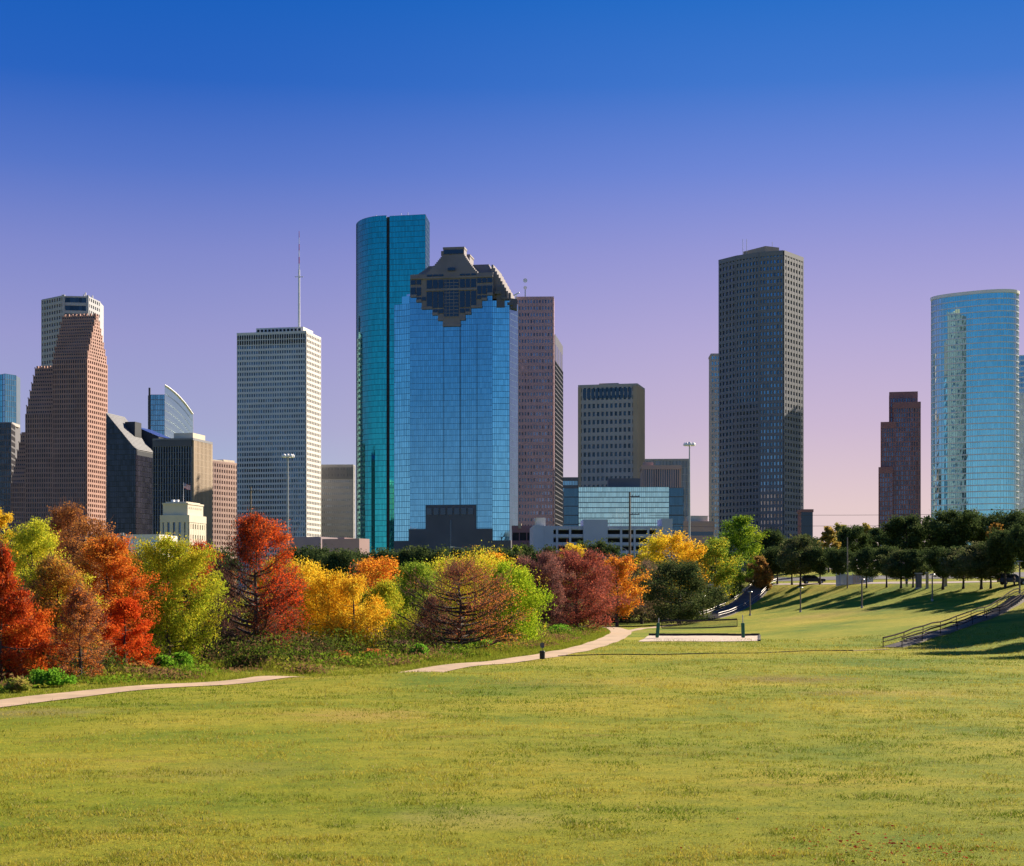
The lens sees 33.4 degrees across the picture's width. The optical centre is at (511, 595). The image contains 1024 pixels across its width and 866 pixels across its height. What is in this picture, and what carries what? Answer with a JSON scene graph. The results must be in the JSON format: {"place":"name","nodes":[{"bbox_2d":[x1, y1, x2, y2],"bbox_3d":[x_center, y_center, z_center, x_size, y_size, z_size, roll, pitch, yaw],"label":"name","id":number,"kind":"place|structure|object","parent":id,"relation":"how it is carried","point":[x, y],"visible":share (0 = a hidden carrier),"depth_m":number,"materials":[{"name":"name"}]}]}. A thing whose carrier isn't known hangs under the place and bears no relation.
{"place":"outdoors","nodes":[
{"label":"outdoors","id":0,"kind":"place"},
{"bbox_2d":[85,534,176,556],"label":"building","id":1,"kind":"structure","parent":0,"point":[145,536],"depth_m":640.79,"materials":[{"name":"grey concrete"}]},
{"bbox_2d":[0,625,609,698],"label":"tall grass","id":2,"kind":"structure","parent":0,"point":[592,636],"depth_m":127.97,"materials":[{"name":"green plant"}]},
{"bbox_2d":[0,627,631,706],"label":"path","id":3,"kind":"structure","parent":0,"point":[616,634],"depth_m":110.06,"materials":[{"name":"concrete"}]},
{"bbox_2d":[0,565,1023,865],"bbox_3d":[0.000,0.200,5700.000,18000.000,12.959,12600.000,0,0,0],"label":"ground","id":4,"kind":"structure","parent":0,"point":[830,613],"depth_m":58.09,"materials":[{"name":"green plant"}]},
{"bbox_2d":[0,422,19,541],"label":"office block","id":5,"kind":"structure","parent":4,"relation":"on","point":[9,437],"depth_m":1491.76,"materials":[{"name":"stone"}]},
{"bbox_2d":[0,374,19,424],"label":"office tower","id":6,"kind":"structure","parent":4,"relation":"on","point":[9,397],"depth_m":1952.16,"materials":[{"name":"blue glass"}]},
{"bbox_2d":[3,675,32,691],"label":"shrub","id":7,"kind":"object","parent":4,"relation":"on","point":[19,683],"visible":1,"depth_m":94.40,"materials":[{"name":"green plant"}]},
{"bbox_2d":[0,537,71,680],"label":"red cypress","id":8,"kind":"object","parent":4,"relation":"on","point":[9,596],"visible":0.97,"depth_m":103.94,"materials":[{"name":"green plant"}]},
{"bbox_2d":[0,600,77,679],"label":"orange cypress","id":9,"kind":"object","parent":4,"relation":"on","point":[42,615],"visible":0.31,"depth_m":106.29,"materials":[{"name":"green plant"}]},
{"bbox_2d":[24,667,77,686],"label":"shrub","id":10,"kind":"object","parent":4,"relation":"on","point":[51,677],"visible":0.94,"depth_m":99.88,"materials":[{"name":"green plant"}]},
{"bbox_2d":[0,515,103,640],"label":"yellow green tree","id":11,"kind":"object","parent":4,"relation":"on","point":[29,540],"visible":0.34,"depth_m":115.59,"materials":[{"name":"green plant"}]},
{"bbox_2d":[11,313,107,584],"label":"stepped tower","id":12,"kind":"structure","parent":4,"relation":"on","point":[61,453],"depth_m":1408.06,"materials":[{"name":"red stone"}]},
{"bbox_2d":[20,496,102,611],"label":"rust cypress","id":13,"kind":"object","parent":4,"relation":"on","point":[65,518],"visible":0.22,"depth_m":148.89,"materials":[{"name":"brown plant"}]},
{"bbox_2d":[17,551,110,663],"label":"orange cypress","id":14,"kind":"object","parent":4,"relation":"on","point":[51,571],"visible":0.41,"depth_m":113.06,"materials":[{"name":"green plant"}]},
{"bbox_2d":[41,292,103,365],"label":"office tower","id":15,"kind":"structure","parent":4,"relation":"on","point":[54,310],"depth_m":1722.32,"materials":[{"name":"grey stone"}]},
{"bbox_2d":[28,582,117,679],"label":"bare cypress","id":16,"kind":"object","parent":4,"relation":"on","point":[77,612],"visible":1,"depth_m":105.74,"materials":[{"name":"brown plant"}]},
{"bbox_2d":[25,506,143,642],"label":"rust cypress","id":17,"kind":"object","parent":4,"relation":"on","point":[87,527],"visible":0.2,"depth_m":141.51,"materials":[{"name":"brown plant"}]},
{"bbox_2d":[30,531,175,664],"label":"orange cypress","id":18,"kind":"object","parent":4,"relation":"on","point":[108,553],"visible":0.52,"depth_m":121.40,"materials":[{"name":"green plant"}]},
{"bbox_2d":[87,596,160,669],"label":"red cypress","id":19,"kind":"object","parent":4,"relation":"on","point":[127,609],"visible":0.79,"depth_m":118.63,"materials":[{"name":"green plant"}]},
{"bbox_2d":[106,413,152,592],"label":"slant roof tower","id":20,"kind":"structure","parent":4,"relation":"on","point":[129,479],"depth_m":1241.90,"materials":[{"name":"grey glass"}]},
{"bbox_2d":[148,384,192,437],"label":"sail tower","id":21,"kind":"structure","parent":4,"relation":"on","point":[170,412],"depth_m":1721.07,"materials":[{"name":"blue glass"}]},
{"bbox_2d":[111,532,243,665],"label":"yellow green tree","id":22,"kind":"object","parent":4,"relation":"on","point":[162,553],"visible":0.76,"depth_m":127.18,"materials":[{"name":"green plant"}]},
{"bbox_2d":[153,433,212,562],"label":"office block","id":23,"kind":"structure","parent":4,"relation":"on","point":[179,459],"depth_m":1103.91,"materials":[{"name":"beige stone"}]},
{"bbox_2d":[160,500,205,591],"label":"city hall","id":24,"kind":"structure","parent":4,"relation":"on","point":[183,519],"depth_m":852.25,"materials":[{"name":"beige stone"}]},
{"bbox_2d":[174,538,238,620],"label":"tree","id":25,"kind":"object","parent":4,"relation":"on","point":[201,544],"visible":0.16,"depth_m":174.39,"materials":[{"name":"green plant"}]},
{"bbox_2d":[197,566,250,649],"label":"brown tree","id":26,"kind":"object","parent":4,"relation":"on","point":[233,611],"visible":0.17,"depth_m":157.40,"materials":[{"name":"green plant"}]},
{"bbox_2d":[213,459,236,583],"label":"office block","id":27,"kind":"structure","parent":4,"relation":"on","point":[224,492],"depth_m":1453.66,"materials":[{"name":"brown concrete"}]},
{"bbox_2d":[181,586,278,658],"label":"dark thicket","id":28,"kind":"object","parent":4,"relation":"on","point":[245,615],"visible":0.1,"depth_m":160.84,"materials":[{"name":"green plant"}]},
{"bbox_2d":[195,502,315,655],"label":"red cypress","id":29,"kind":"object","parent":4,"relation":"on","point":[263,528],"visible":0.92,"depth_m":136.82,"materials":[{"name":"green plant"}]},
{"bbox_2d":[237,251,320,595],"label":"office tower","id":30,"kind":"structure","parent":4,"relation":"on","point":[278,392],"depth_m":1389.45,"materials":[{"name":"white stone"}]},
{"bbox_2d":[0,606,600,693],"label":"undergrowth","id":31,"kind":"object","parent":4,"relation":"on","point":[321,646],"visible":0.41,"depth_m":129.67,"materials":[{"name":"green plant"}]},
{"bbox_2d":[252,555,356,644],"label":"yellow tree","id":32,"kind":"object","parent":4,"relation":"on","point":[308,570],"visible":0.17,"depth_m":153.78,"materials":[{"name":"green plant"}]},
{"bbox_2d":[282,537,337,552],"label":"building","id":33,"kind":"structure","parent":4,"relation":"on","point":[303,541],"depth_m":702.85,"materials":[{"name":"grey concrete"}]},
{"bbox_2d":[278,567,362,649],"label":"yellow tree","id":34,"kind":"object","parent":4,"relation":"on","point":[315,587],"visible":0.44,"depth_m":151.19,"materials":[{"name":"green plant"}]},
{"bbox_2d":[290,543,362,594],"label":"evergreen tree","id":35,"kind":"object","parent":4,"relation":"on","point":[304,553],"visible":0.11,"depth_m":343.04,"materials":[{"name":"green plant"}]},
{"bbox_2d":[305,547,368,601],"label":"tree","id":36,"kind":"object","parent":4,"relation":"on","point":[334,561],"visible":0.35,"depth_m":332.58,"materials":[{"name":"green plant"}]},
{"bbox_2d":[321,464,355,537],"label":"office block","id":37,"kind":"structure","parent":4,"relation":"on","point":[337,500],"depth_m":1450.33,"materials":[{"name":"grey concrete"}]},
{"bbox_2d":[322,538,368,554],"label":"building","id":38,"kind":"structure","parent":4,"relation":"on","point":[353,543],"depth_m":683.64,"materials":[{"name":"grey concrete"}]},
{"bbox_2d":[313,573,391,652],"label":"yellow tree","id":39,"kind":"object","parent":4,"relation":"on","point":[353,586],"visible":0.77,"depth_m":149.35,"materials":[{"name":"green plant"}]},
{"bbox_2d":[330,554,429,608],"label":"orange tree","id":40,"kind":"object","parent":4,"relation":"on","point":[373,564],"visible":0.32,"depth_m":228.97,"materials":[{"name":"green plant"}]},
{"bbox_2d":[354,578,419,645],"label":"yellow green tree","id":41,"kind":"object","parent":4,"relation":"on","point":[387,592],"visible":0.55,"depth_m":164.35,"materials":[{"name":"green plant"}]},
{"bbox_2d":[356,214,429,553],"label":"glass tower","id":42,"kind":"structure","parent":4,"relation":"on","point":[392,254],"depth_m":1332.36,"materials":[{"name":"teal glass"}]},
{"bbox_2d":[378,545,433,584],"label":"evergreen tree","id":43,"kind":"object","parent":4,"relation":"on","point":[403,554],"visible":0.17,"depth_m":338.05,"materials":[{"name":"green plant"}]},
{"bbox_2d":[386,558,454,638],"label":"green tree","id":44,"kind":"object","parent":4,"relation":"on","point":[410,568],"visible":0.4,"depth_m":170.94,"materials":[{"name":"green plant"}]},
{"bbox_2d":[405,544,455,594],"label":"evergreen tree","id":45,"kind":"object","parent":4,"relation":"on","point":[423,553],"visible":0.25,"depth_m":332.79,"materials":[{"name":"green plant"}]},
{"bbox_2d":[398,591,463,648],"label":"bare cypress","id":46,"kind":"object","parent":4,"relation":"on","point":[429,599],"visible":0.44,"depth_m":159.56,"materials":[{"name":"brown plant"}]},
{"bbox_2d":[417,554,472,622],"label":"yellow green tree","id":47,"kind":"object","parent":4,"relation":"on","point":[438,562],"visible":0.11,"depth_m":189.23,"materials":[{"name":"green plant"}]},
{"bbox_2d":[394,247,517,553],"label":"crowned tower","id":48,"kind":"structure","parent":4,"relation":"on","point":[455,398],"depth_m":1105.03,"materials":[{"name":"blue glass"}]},
{"bbox_2d":[427,508,472,551],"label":"base window","id":49,"kind":"structure","parent":48,"relation":"in","point":[429,510],"depth_m":1103.84,"materials":[{"name":"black glass"}]},
{"bbox_2d":[444,280,458,315],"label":"crown window","id":50,"kind":"structure","parent":48,"relation":"in","point":[446,285],"depth_m":1103.84,"materials":[{"name":"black glass"}]},
{"bbox_2d":[371,540,546,637],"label":"yellow green tree","id":51,"kind":"object","parent":4,"relation":"on","point":[488,562],"visible":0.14,"depth_m":183.56,"materials":[{"name":"green plant"}]},
{"bbox_2d":[391,552,536,649],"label":"bare cypress","id":52,"kind":"object","parent":4,"relation":"on","point":[458,624],"visible":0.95,"depth_m":157.40,"materials":[{"name":"brown plant"}]},
{"bbox_2d":[467,559,556,642],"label":"lime tree","id":53,"kind":"object","parent":4,"relation":"on","point":[524,601],"visible":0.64,"depth_m":178.68,"materials":[{"name":"green plant"}]},
{"bbox_2d":[512,523,531,547],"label":"building","id":54,"kind":"structure","parent":4,"relation":"on","point":[520,533],"depth_m":689.78,"materials":[{"name":"concrete"}]},
{"bbox_2d":[513,278,553,525],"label":"office tower","id":55,"kind":"structure","parent":4,"relation":"on","point":[535,407],"depth_m":1309.93,"materials":[{"name":"stone"}]},
{"bbox_2d":[512,545,577,627],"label":"rose brown tree","id":56,"kind":"object","parent":4,"relation":"on","point":[549,562],"visible":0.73,"depth_m":230.66,"materials":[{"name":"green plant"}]},
{"bbox_2d":[554,335,562,525],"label":"office tower","id":57,"kind":"structure","parent":4,"relation":"on","point":[558,433],"depth_m":1438.98,"materials":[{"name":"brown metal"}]},
{"bbox_2d":[545,539,635,631],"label":"red brown tree","id":58,"kind":"object","parent":4,"relation":"on","point":[575,563],"visible":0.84,"depth_m":238.28,"materials":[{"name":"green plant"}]},
{"bbox_2d":[576,537,623,583],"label":"tree","id":59,"kind":"object","parent":4,"relation":"on","point":[604,548],"visible":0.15,"depth_m":348.45,"materials":[{"name":"green plant"}]},
{"bbox_2d":[530,518,672,558],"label":"parking garage","id":60,"kind":"structure","parent":4,"relation":"on","point":[542,534],"depth_m":639.32,"materials":[{"name":"paint"}]},
{"bbox_2d":[578,383,644,488],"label":"office tower","id":61,"kind":"structure","parent":4,"relation":"on","point":[611,430],"depth_m":1054.08,"materials":[{"name":"grey concrete"}]},
{"bbox_2d":[583,388,631,398],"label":"top window","id":62,"kind":"structure","parent":61,"relation":"in","point":[600,391],"depth_m":1053.55,"materials":[{"name":"black glass"}]},
{"bbox_2d":[590,553,652,626],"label":"orange tree","id":63,"kind":"object","parent":4,"relation":"on","point":[622,576],"visible":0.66,"depth_m":289.15,"materials":[{"name":"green plant"}]},
{"bbox_2d":[563,478,682,560],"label":"glass block","id":64,"kind":"structure","parent":4,"relation":"on","point":[610,502],"depth_m":805.45,"materials":[{"name":"glass"}]},
{"bbox_2d":[608,555,664,623],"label":"bare tree","id":65,"kind":"object","parent":4,"relation":"on","point":[642,607],"visible":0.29,"depth_m":319.42,"materials":[{"name":"brown plant"}]},
{"bbox_2d":[639,462,681,487],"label":"office block","id":66,"kind":"structure","parent":4,"relation":"on","point":[652,475],"depth_m":959.71,"materials":[{"name":"grey concrete"}]},
{"bbox_2d":[645,459,688,520],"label":"office block","id":67,"kind":"structure","parent":4,"relation":"on","point":[684,463],"depth_m":1319.65,"materials":[{"name":"grey concrete"}]},
{"bbox_2d":[631,528,713,614],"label":"yellow tree","id":68,"kind":"object","parent":4,"relation":"on","point":[661,544],"visible":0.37,"depth_m":342.88,"materials":[{"name":"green plant"}]},
{"bbox_2d":[626,557,737,623],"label":"dark oak","id":69,"kind":"object","parent":4,"relation":"on","point":[686,576],"visible":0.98,"depth_m":302.07,"materials":[{"name":"green plant"}]},
{"bbox_2d":[640,635,757,640],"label":"sand court","id":70,"kind":"object","parent":4,"relation":"on","point":[698,638],"visible":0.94,"depth_m":210.30,"materials":[{"name":"beige sand"}]},
{"bbox_2d":[655,615,744,637],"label":"volleyball net","id":71,"kind":"object","parent":70,"relation":"on","point":[704,626],"visible":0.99,"depth_m":213.47,"materials":[{"name":"metal"}]},
{"bbox_2d":[683,516,714,547],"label":"building","id":72,"kind":"structure","parent":4,"relation":"on","point":[702,527],"depth_m":929.73,"materials":[{"name":"grey concrete"}]},
{"bbox_2d":[649,633,760,640],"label":"court border","id":73,"kind":"object","parent":4,"relation":"on","point":[701,634],"visible":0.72,"depth_m":225.71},
{"bbox_2d":[708,353,718,538],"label":"office tower","id":74,"kind":"structure","parent":4,"relation":"on","point":[713,358],"depth_m":1449.66,"materials":[{"name":"grey concrete"}]},
{"bbox_2d":[688,535,755,598],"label":"green yellow tree","id":75,"kind":"object","parent":4,"relation":"on","point":[716,550],"visible":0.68,"depth_m":350.19,"materials":[{"name":"green plant"}]},
{"bbox_2d":[696,579,776,619],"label":"stairs","id":76,"kind":"structure","parent":4,"relation":"on","point":[741,603],"depth_m":334.73,"materials":[{"name":"concrete"}]},
{"bbox_2d":[707,515,768,592],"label":"green tree","id":77,"kind":"object","parent":4,"relation":"on","point":[739,539],"visible":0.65,"depth_m":364.27,"materials":[{"name":"green plant"}]},
{"bbox_2d":[744,555,773,588],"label":"brown tree","id":78,"kind":"object","parent":4,"relation":"on","point":[761,569],"visible":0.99,"depth_m":348.87,"materials":[{"name":"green plant"}]},
{"bbox_2d":[718,239,803,571],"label":"office tower","id":79,"kind":"structure","parent":4,"relation":"on","point":[761,384],"depth_m":1088.50,"materials":[{"name":"grey stone"}]},
{"bbox_2d":[753,528,787,556],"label":"live oak","id":80,"kind":"object","parent":4,"relation":"on","point":[775,538],"visible":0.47,"depth_m":398.15,"materials":[{"name":"green plant"}]},
{"bbox_2d":[761,545,783,583],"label":"live oak","id":81,"kind":"object","parent":4,"relation":"on","point":[768,553],"visible":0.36,"depth_m":354.39,"materials":[{"name":"green plant"}]},
{"bbox_2d":[772,533,823,585],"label":"live oak","id":82,"kind":"object","parent":4,"relation":"on","point":[793,561],"visible":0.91,"depth_m":337.73,"materials":[{"name":"green plant"}]},
{"bbox_2d":[797,509,813,536],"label":"building","id":83,"kind":"structure","parent":4,"relation":"on","point":[805,520],"depth_m":900.03,"materials":[{"name":"blue glass"}]},
{"bbox_2d":[803,546,837,583],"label":"live oak","id":84,"kind":"object","parent":4,"relation":"on","point":[819,567],"visible":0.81,"depth_m":335.25,"materials":[{"name":"green plant"}]},
{"bbox_2d":[817,526,841,572],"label":"orange tree","id":85,"kind":"object","parent":4,"relation":"on","point":[828,536],"visible":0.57,"depth_m":389.27,"materials":[{"name":"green plant"}]},
{"bbox_2d":[818,547,855,575],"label":"live oak","id":86,"kind":"object","parent":4,"relation":"on","point":[836,560],"visible":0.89,"depth_m":326.21,"materials":[{"name":"green plant"}]},
{"bbox_2d":[835,524,872,552],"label":"live oak","id":87,"kind":"object","parent":4,"relation":"on","point":[853,533],"visible":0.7,"depth_m":418.13,"materials":[{"name":"green plant"}]},
{"bbox_2d":[847,546,880,587],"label":"live oak","id":88,"kind":"object","parent":4,"relation":"on","point":[860,563],"visible":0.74,"depth_m":312.70,"materials":[{"name":"green plant"}]},
{"bbox_2d":[868,545,905,586],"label":"live oak","id":89,"kind":"object","parent":4,"relation":"on","point":[883,550],"visible":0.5,"depth_m":306.11,"materials":[{"name":"green plant"}]},
{"bbox_2d":[878,391,920,562],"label":"stepped tower","id":90,"kind":"structure","parent":4,"relation":"on","point":[899,482],"depth_m":1486.60,"materials":[{"name":"red stone"}]},
{"bbox_2d":[866,513,936,551],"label":"live oak","id":91,"kind":"object","parent":4,"relation":"on","point":[909,530],"visible":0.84,"depth_m":398.01,"materials":[{"name":"green plant"}]},
{"bbox_2d":[876,548,929,587],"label":"live oak","id":92,"kind":"object","parent":4,"relation":"on","point":[889,573],"visible":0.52,"depth_m":299.51,"materials":[{"name":"green plant"}]},
{"bbox_2d":[883,548,932,586],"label":"live oak","id":93,"kind":"object","parent":4,"relation":"on","point":[914,560],"visible":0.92,"depth_m":296.75,"materials":[{"name":"green plant"}]},
{"bbox_2d":[916,545,963,589],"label":"live oak","id":94,"kind":"object","parent":4,"relation":"on","point":[932,556],"visible":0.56,"depth_m":284.58,"materials":[{"name":"green plant"}]},
{"bbox_2d":[882,588,1023,647],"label":"stairs","id":95,"kind":"structure","parent":4,"relation":"on","point":[1010,603],"depth_m":207.02,"materials":[{"name":"concrete"}]},
{"bbox_2d":[918,506,987,548],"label":"live oak","id":96,"kind":"object","parent":4,"relation":"on","point":[955,528],"visible":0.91,"depth_m":392.77,"materials":[{"name":"green plant"}]},
{"bbox_2d":[937,548,973,588],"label":"live oak","id":97,"kind":"object","parent":4,"relation":"on","point":[951,570],"visible":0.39,"depth_m":279.98,"materials":[{"name":"green plant"}]},
{"bbox_2d":[930,289,1019,563],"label":"glass tower","id":98,"kind":"structure","parent":4,"relation":"on","point":[974,399],"depth_m":1178.39,"materials":[{"name":"blue glass"}]},
{"bbox_2d":[951,540,1001,588],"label":"live oak","id":99,"kind":"object","parent":4,"relation":"on","point":[970,549],"visible":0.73,"depth_m":273.10,"materials":[{"name":"green plant"}]},
{"bbox_2d":[959,551,1018,588],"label":"live oak","id":100,"kind":"object","parent":4,"relation":"on","point":[988,573],"visible":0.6,"depth_m":272.30,"materials":[{"name":"green plant"}]},
{"bbox_2d":[980,527,1018,587],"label":"live oak","id":101,"kind":"object","parent":4,"relation":"on","point":[1006,561],"visible":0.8,"depth_m":268.79,"materials":[{"name":"green plant"}]},
{"bbox_2d":[983,507,1023,530],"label":"live oak","id":102,"kind":"object","parent":4,"relation":"on","point":[1005,519],"visible":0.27,"depth_m":397.66,"materials":[{"name":"green plant"}]},
{"bbox_2d":[1002,522,1023,569],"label":"live oak","id":103,"kind":"object","parent":4,"relation":"on","point":[1016,542],"visible":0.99,"depth_m":263.31,"materials":[{"name":"green plant"}]},
{"bbox_2d":[1019,355,1023,512],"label":"office tower","id":104,"kind":"structure","parent":4,"relation":"on","point":[1021,431],"depth_m":1479.10,"materials":[{"name":"blue glass"}]},
{"bbox_2d":[0,0,1023,568],"label":"sky","id":105,"kind":"structure","parent":0,"point":[171,164],"materials":[{"name":"blue"}]},
{"bbox_2d":[691,572,1023,594],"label":"road","id":106,"kind":"structure","parent":0,"point":[830,578],"depth_m":353.99,"materials":[{"name":"grey asphalt"}]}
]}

